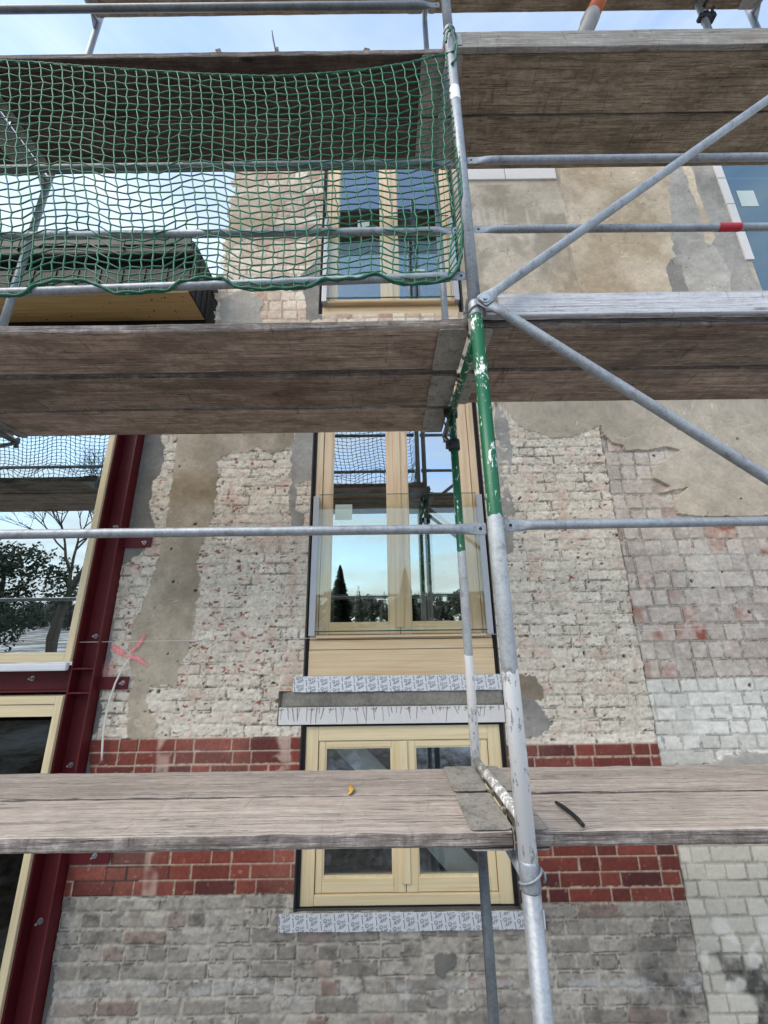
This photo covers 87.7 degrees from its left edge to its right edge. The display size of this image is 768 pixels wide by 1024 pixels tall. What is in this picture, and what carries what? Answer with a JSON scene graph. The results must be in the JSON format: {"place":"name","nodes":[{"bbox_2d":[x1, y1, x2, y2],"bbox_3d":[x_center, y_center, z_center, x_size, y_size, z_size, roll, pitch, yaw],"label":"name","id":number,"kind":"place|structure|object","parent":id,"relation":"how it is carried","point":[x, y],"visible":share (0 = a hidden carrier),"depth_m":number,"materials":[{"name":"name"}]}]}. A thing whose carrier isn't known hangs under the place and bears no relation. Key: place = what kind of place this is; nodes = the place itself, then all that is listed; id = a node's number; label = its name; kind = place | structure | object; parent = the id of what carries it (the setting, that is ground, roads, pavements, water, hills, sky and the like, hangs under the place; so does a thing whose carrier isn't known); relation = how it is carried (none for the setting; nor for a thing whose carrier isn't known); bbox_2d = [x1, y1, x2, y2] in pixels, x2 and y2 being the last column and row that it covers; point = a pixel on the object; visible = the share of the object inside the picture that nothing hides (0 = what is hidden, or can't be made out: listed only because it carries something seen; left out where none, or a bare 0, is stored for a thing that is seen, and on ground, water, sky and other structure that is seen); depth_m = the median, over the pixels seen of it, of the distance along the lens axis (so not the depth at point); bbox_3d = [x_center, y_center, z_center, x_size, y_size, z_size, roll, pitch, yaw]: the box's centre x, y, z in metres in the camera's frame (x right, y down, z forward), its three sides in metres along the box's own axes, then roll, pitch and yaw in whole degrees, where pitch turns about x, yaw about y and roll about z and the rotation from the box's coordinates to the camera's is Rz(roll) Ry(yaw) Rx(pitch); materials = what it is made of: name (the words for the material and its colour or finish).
{"place":"outdoors","nodes":[
{"label":"outdoors","id":0,"kind":"place"},
{"bbox_2d":[18,662,71,664],"bbox_3d":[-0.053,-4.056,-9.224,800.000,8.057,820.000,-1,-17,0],"label":"window sill","id":1,"kind":"structure","parent":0,"point":[70,663],"depth_m":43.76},
{"bbox_2d":[0,238,217,1023],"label":"glazed extension","id":2,"kind":"object","parent":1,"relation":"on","point":[57,599],"visible":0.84,"depth_m":2.92,"materials":[{"name":"red metal"}]},
{"bbox_2d":[0,692,65,1023],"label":"window","id":3,"kind":"structure","parent":2,"relation":"in","point":[29,721],"depth_m":2.58,"materials":[{"name":"wood"}]},
{"bbox_2d":[0,435,116,662],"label":"window","id":4,"kind":"structure","parent":2,"relation":"in","point":[47,482],"depth_m":3.00,"materials":[{"name":"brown wood"}]},
{"bbox_2d":[477,845,553,1023],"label":"scaffold trestle","id":5,"kind":"object","parent":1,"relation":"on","point":[539,980],"visible":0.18,"depth_m":1.18,"materials":[{"name":"metal"}]},
{"bbox_2d":[448,312,546,895],"bbox_3d":[0.438,0.195,1.864,0.088,2.195,0.785,-1,-17,0],"label":"scaffold trestle","id":6,"kind":"object","parent":5,"relation":"on","point":[518,805],"visible":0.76,"depth_m":1.51,"materials":[{"name":"paint"}]},
{"bbox_2d":[0,369,457,410],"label":"scaffold plank","id":7,"kind":"object","parent":6,"relation":"on","point":[381,387],"visible":0.87,"depth_m":2.28,"materials":[{"name":"wood"}]},
{"bbox_2d":[0,319,470,374],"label":"scaffold plank","id":8,"kind":"object","parent":6,"relation":"on","point":[307,346],"visible":1,"depth_m":1.97,"materials":[{"name":"wood"}]},
{"bbox_2d":[0,766,489,801],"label":"scaffold plank","id":9,"kind":"object","parent":6,"relation":"on","point":[449,780],"visible":0.8,"depth_m":1.73,"materials":[{"name":"wood"}]},
{"bbox_2d":[348,784,353,793],"bbox_3d":[-0.135,1.136,1.640,0.027,0.014,0.081,-1,-17,0],"label":"leaf","id":10,"kind":"object","parent":9,"relation":"on","point":[351,788],"visible":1,"depth_m":1.64,"materials":[{"name":"plant"}]},
{"bbox_2d":[0,793,515,853],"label":"scaffold plank","id":11,"kind":"object","parent":6,"relation":"on","point":[476,821],"visible":1,"depth_m":1.36,"materials":[{"name":"wood"}]},
{"bbox_2d":[442,406,459,451],"bbox_3d":[0.416,-0.471,2.589,0.085,0.290,0.363,-1,-17,0],"label":"console bracket","id":12,"kind":"object","parent":6,"relation":"attached to","point":[452,443],"visible":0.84,"depth_m":2.46,"materials":[{"name":"metal"}]},
{"bbox_2d":[0,405,447,437],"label":"scaffold plank","id":13,"kind":"object","parent":12,"relation":"on","point":[225,420],"visible":0.8,"depth_m":2.60,"materials":[{"name":"wood"}]},
{"bbox_2d":[432,32,486,401],"bbox_3d":[0.412,-1.804,2.462,0.088,2.128,0.785,-1,-17,0],"label":"scaffold trestle","id":14,"kind":"object","parent":6,"relation":"on","point":[471,306],"visible":0.62,"depth_m":2.12,"materials":[{"name":"metal"}]},
{"bbox_2d":[0,49,444,121],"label":"scaffold plank","id":15,"kind":"object","parent":14,"relation":"on","point":[274,62],"visible":0.67,"depth_m":2.55,"materials":[{"name":"wood"}]},
{"bbox_2d":[10,115,437,174],"bbox_3d":[-1.094,-2.655,2.898,2.985,0.062,0.329,-1,-17,0],"label":"scaffold plank","id":16,"kind":"object","parent":14,"relation":"on","point":[44,146],"visible":0.48,"depth_m":2.85,"materials":[{"name":"wood"}]},
{"bbox_2d":[0,272,465,296],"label":"guard rail","id":17,"kind":"object","parent":14,"relation":"attached to","point":[92,289],"visible":0.76,"depth_m":1.88,"materials":[{"name":"metal"}]},
{"bbox_2d":[422,0,456,167],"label":"scaffold trestle","id":18,"kind":"object","parent":14,"relation":"on","point":[446,12],"visible":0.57,"depth_m":2.48,"materials":[{"name":"metal"}]},
{"bbox_2d":[89,0,422,17],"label":"scaffold plank","id":19,"kind":"object","parent":18,"relation":"on","point":[222,14],"visible":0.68,"depth_m":3.60,"materials":[{"name":"metal"}]},
{"bbox_2d":[428,0,757,13],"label":"scaffold plank","id":20,"kind":"object","parent":18,"relation":"on","point":[474,6],"visible":0.86,"depth_m":3.58,"materials":[{"name":"wood"}]},
{"bbox_2d":[480,294,489,301],"bbox_3d":[0.449,-0.949,1.795,0.044,0.044,0.047,-1,-17,0],"label":"brace bolt","id":21,"kind":"object","parent":14,"relation":"attached to","point":[484,297],"visible":0.89,"depth_m":1.78,"materials":[{"name":"metal"}]},
{"bbox_2d":[439,111,767,169],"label":"scaffold plank","id":22,"kind":"object","parent":14,"relation":"on","point":[591,133],"visible":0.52,"depth_m":2.85,"materials":[{"name":"wood"}]},
{"bbox_2d":[578,0,606,29],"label":"scaffold pole","id":23,"kind":"object","parent":22,"relation":"on","point":[591,16],"visible":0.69,"depth_m":3.15,"materials":[{"name":"grey metal"}]},
{"bbox_2d":[694,0,716,28],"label":"tie post","id":24,"kind":"object","parent":22,"relation":"on","point":[706,18],"visible":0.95,"depth_m":3.47,"materials":[{"name":"metal"}]},
{"bbox_2d":[446,50,767,115],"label":"scaffold plank","id":25,"kind":"object","parent":14,"relation":"on","point":[610,82],"visible":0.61,"depth_m":2.58,"materials":[{"name":"wood"}]},
{"bbox_2d":[454,28,767,53],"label":"toe board","id":26,"kind":"object","parent":25,"relation":"attached to","point":[646,40],"visible":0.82,"depth_m":2.42,"materials":[{"name":"wood"}]},
{"bbox_2d":[477,300,767,484],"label":"diagonal brace","id":27,"kind":"object","parent":14,"relation":"attached to","point":[723,450],"visible":0.87,"depth_m":1.64,"materials":[{"name":"metal"}]},
{"bbox_2d":[477,95,767,304],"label":"diagonal brace","id":28,"kind":"object","parent":14,"relation":"attached to","point":[495,291],"visible":1,"depth_m":1.93,"materials":[{"name":"metal"}]},
{"bbox_2d":[459,365,767,403],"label":"scaffold plank","id":29,"kind":"object","parent":6,"relation":"on","point":[692,382],"visible":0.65,"depth_m":2.29,"materials":[{"name":"wood"}]},
{"bbox_2d":[470,316,767,369],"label":"scaffold plank","id":30,"kind":"object","parent":6,"relation":"on","point":[670,341],"visible":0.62,"depth_m":1.97,"materials":[{"name":"wood"}]},
{"bbox_2d":[482,291,767,319],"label":"toe board","id":31,"kind":"object","parent":30,"relation":"attached to","point":[639,304],"visible":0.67,"depth_m":1.85,"materials":[{"name":"wood"}]},
{"bbox_2d":[482,764,767,806],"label":"scaffold plank","id":32,"kind":"object","parent":5,"relation":"on","point":[646,779],"visible":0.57,"depth_m":1.73,"materials":[{"name":"wood"}]},
{"bbox_2d":[502,791,767,849],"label":"scaffold plank","id":33,"kind":"object","parent":5,"relation":"on","point":[658,818],"visible":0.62,"depth_m":1.37,"materials":[{"name":"wood"}]},
{"bbox_2d":[555,801,584,826],"bbox_3d":[0.644,1.046,1.395,0.018,0.023,0.174,1,-17,-7],"label":"stick","id":34,"kind":"object","parent":33,"relation":"on","point":[571,813],"visible":1,"depth_m":1.38,"materials":[{"name":"black wood"}]},
{"bbox_2d":[0,0,767,290],"label":"sky","id":35,"kind":"structure","parent":0,"point":[30,34],"materials":[{"name":"white"}]},
{"bbox_2d":[41,165,767,1023],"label":"brick building","id":36,"kind":"structure","parent":0,"point":[657,933],"depth_m":2.84,"materials":[{"name":"beige brick"}]},
{"bbox_2d":[101,657,129,760],"bbox_3d":[-1.825,1.319,2.706,0.100,0.637,0.030,4,-17,-14],"label":"cable","id":37,"kind":"object","parent":36,"relation":"hanging from","point":[109,700],"visible":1,"depth_m":2.70,"materials":[{"name":"white plastic"}]},
{"bbox_2d":[319,169,461,314],"bbox_3d":[0.049,-2.892,4.026,1.320,2.246,0.149,-1,-17,0],"label":"window","id":38,"kind":"structure","parent":36,"relation":"in","point":[385,298],"depth_m":3.95,"materials":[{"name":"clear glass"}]},
{"bbox_2d":[305,375,498,676],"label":"window","id":39,"kind":"structure","parent":36,"relation":"in","point":[366,588],"depth_m":3.07,"materials":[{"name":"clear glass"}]},
{"bbox_2d":[295,722,518,908],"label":"window","id":40,"kind":"structure","parent":36,"relation":"in","point":[398,746],"depth_m":2.66,"materials":[{"name":"brown wood"}]},
{"bbox_2d":[110,627,759,641],"bbox_3d":[0.007,0.860,2.801,5.917,0.048,0.003,-1,-17,0],"label":"mason line","id":41,"kind":"object","parent":36,"relation":"attached to","point":[432,635],"visible":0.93,"depth_m":2.80,"materials":[{"name":"grey fabric"}]},
{"bbox_2d":[722,165,767,290],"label":"window","id":42,"kind":"structure","parent":36,"relation":"in","point":[748,184],"depth_m":4.13,"materials":[{"name":"teal glass"}]},
{"bbox_3d":[-2.515,2.241,1.263,0.088,2.145,0.785,-1,-17,0],"label":"scaffold trestle","id":43,"kind":"object","parent":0,"visible":0},
{"bbox_3d":[-2.542,0.234,1.864,0.088,2.195,0.785,-1,-17,0],"label":"scaffold trestle","id":44,"kind":"object","parent":43,"relation":"on","visible":0},
{"bbox_2d":[0,428,12,437],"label":"scaffold plank","id":45,"kind":"object","parent":44,"relation":"on","point":[3,430],"visible":0.1,"depth_m":2.73,"materials":[{"name":"metal"}]},
{"bbox_2d":[0,430,19,447],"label":"console bracket","id":46,"kind":"object","parent":44,"relation":"attached to","point":[14,442],"visible":1,"depth_m":2.72,"materials":[{"name":"metal"}]},
{"bbox_2d":[0,114,53,325],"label":"scaffold trestle","id":47,"kind":"object","parent":44,"relation":"on","point":[7,310],"visible":0.51,"depth_m":2.83,"materials":[{"name":"metal"}]},
{"bbox_2d":[0,119,36,175],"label":"scaffold plank","id":48,"kind":"object","parent":47,"relation":"on","point":[9,150],"visible":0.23,"depth_m":2.90,"materials":[{"name":"wood"}]},
{"bbox_2d":[53,0,103,175],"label":"scaffold trestle","id":49,"kind":"object","parent":47,"relation":"on","point":[97,23],"visible":0.2,"depth_m":3.58,"materials":[{"name":"metal"}]},
{"bbox_2d":[0,0,439,14],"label":"guard rail","id":50,"kind":"object","parent":49,"relation":"attached to","point":[218,7],"visible":1,"depth_m":2.52,"materials":[{"name":"metal"}]},
{"bbox_2d":[0,159,452,173],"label":"guard rail","id":51,"kind":"object","parent":47,"relation":"attached to","point":[204,164],"visible":0.64,"depth_m":2.12,"materials":[{"name":"metal"}]},
{"bbox_2d":[0,226,459,240],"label":"guard rail","id":52,"kind":"object","parent":47,"relation":"attached to","point":[343,231],"visible":0.77,"depth_m":1.98,"materials":[{"name":"metal"}]},
{"bbox_2d":[0,24,462,297],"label":"safety net","id":53,"kind":"object","parent":47,"relation":"hanging from","point":[53,280],"visible":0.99,"depth_m":2.04,"materials":[{"name":"green fabric"}]},
{"bbox_2d":[0,522,486,538],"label":"guard rail","id":54,"kind":"object","parent":44,"relation":"attached to","point":[473,528],"visible":1,"depth_m":1.53,"materials":[{"name":"metal"}]},
{"bbox_3d":[3.444,2.162,1.263,0.088,2.145,0.785,-1,-17,0],"label":"scaffold trestle","id":55,"kind":"object","parent":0,"visible":0},
{"bbox_3d":[3.418,0.156,1.864,0.088,2.195,0.785,-1,-17,0],"label":"scaffold trestle","id":56,"kind":"object","parent":55,"relation":"on","visible":0},
{"bbox_2d":[504,516,767,531],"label":"guard rail","id":57,"kind":"object","parent":56,"relation":"attached to","point":[513,525],"visible":1,"depth_m":1.53,"materials":[{"name":"metal"}]},
{"bbox_3d":[3.392,-1.843,2.462,0.088,2.128,0.785,-1,-17,0],"label":"scaffold trestle","id":58,"kind":"object","parent":56,"relation":"on","visible":0},
{"bbox_2d":[467,152,767,164],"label":"guard rail","id":59,"kind":"object","parent":58,"relation":"attached to","point":[611,158],"visible":0.96,"depth_m":2.12,"materials":[{"name":"metal"}]},
{"bbox_2d":[474,222,767,233],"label":"guard rail","id":60,"kind":"object","parent":58,"relation":"attached to","point":[649,227],"visible":1,"depth_m":1.98,"materials":[{"name":"metal"}]},
{"bbox_2d":[744,0,762,27],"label":"scaffold trestle","id":61,"kind":"object","parent":58,"relation":"on","point":[752,15],"visible":0.6,"depth_m":3.60,"materials":[{"name":"metal"}]}
]}

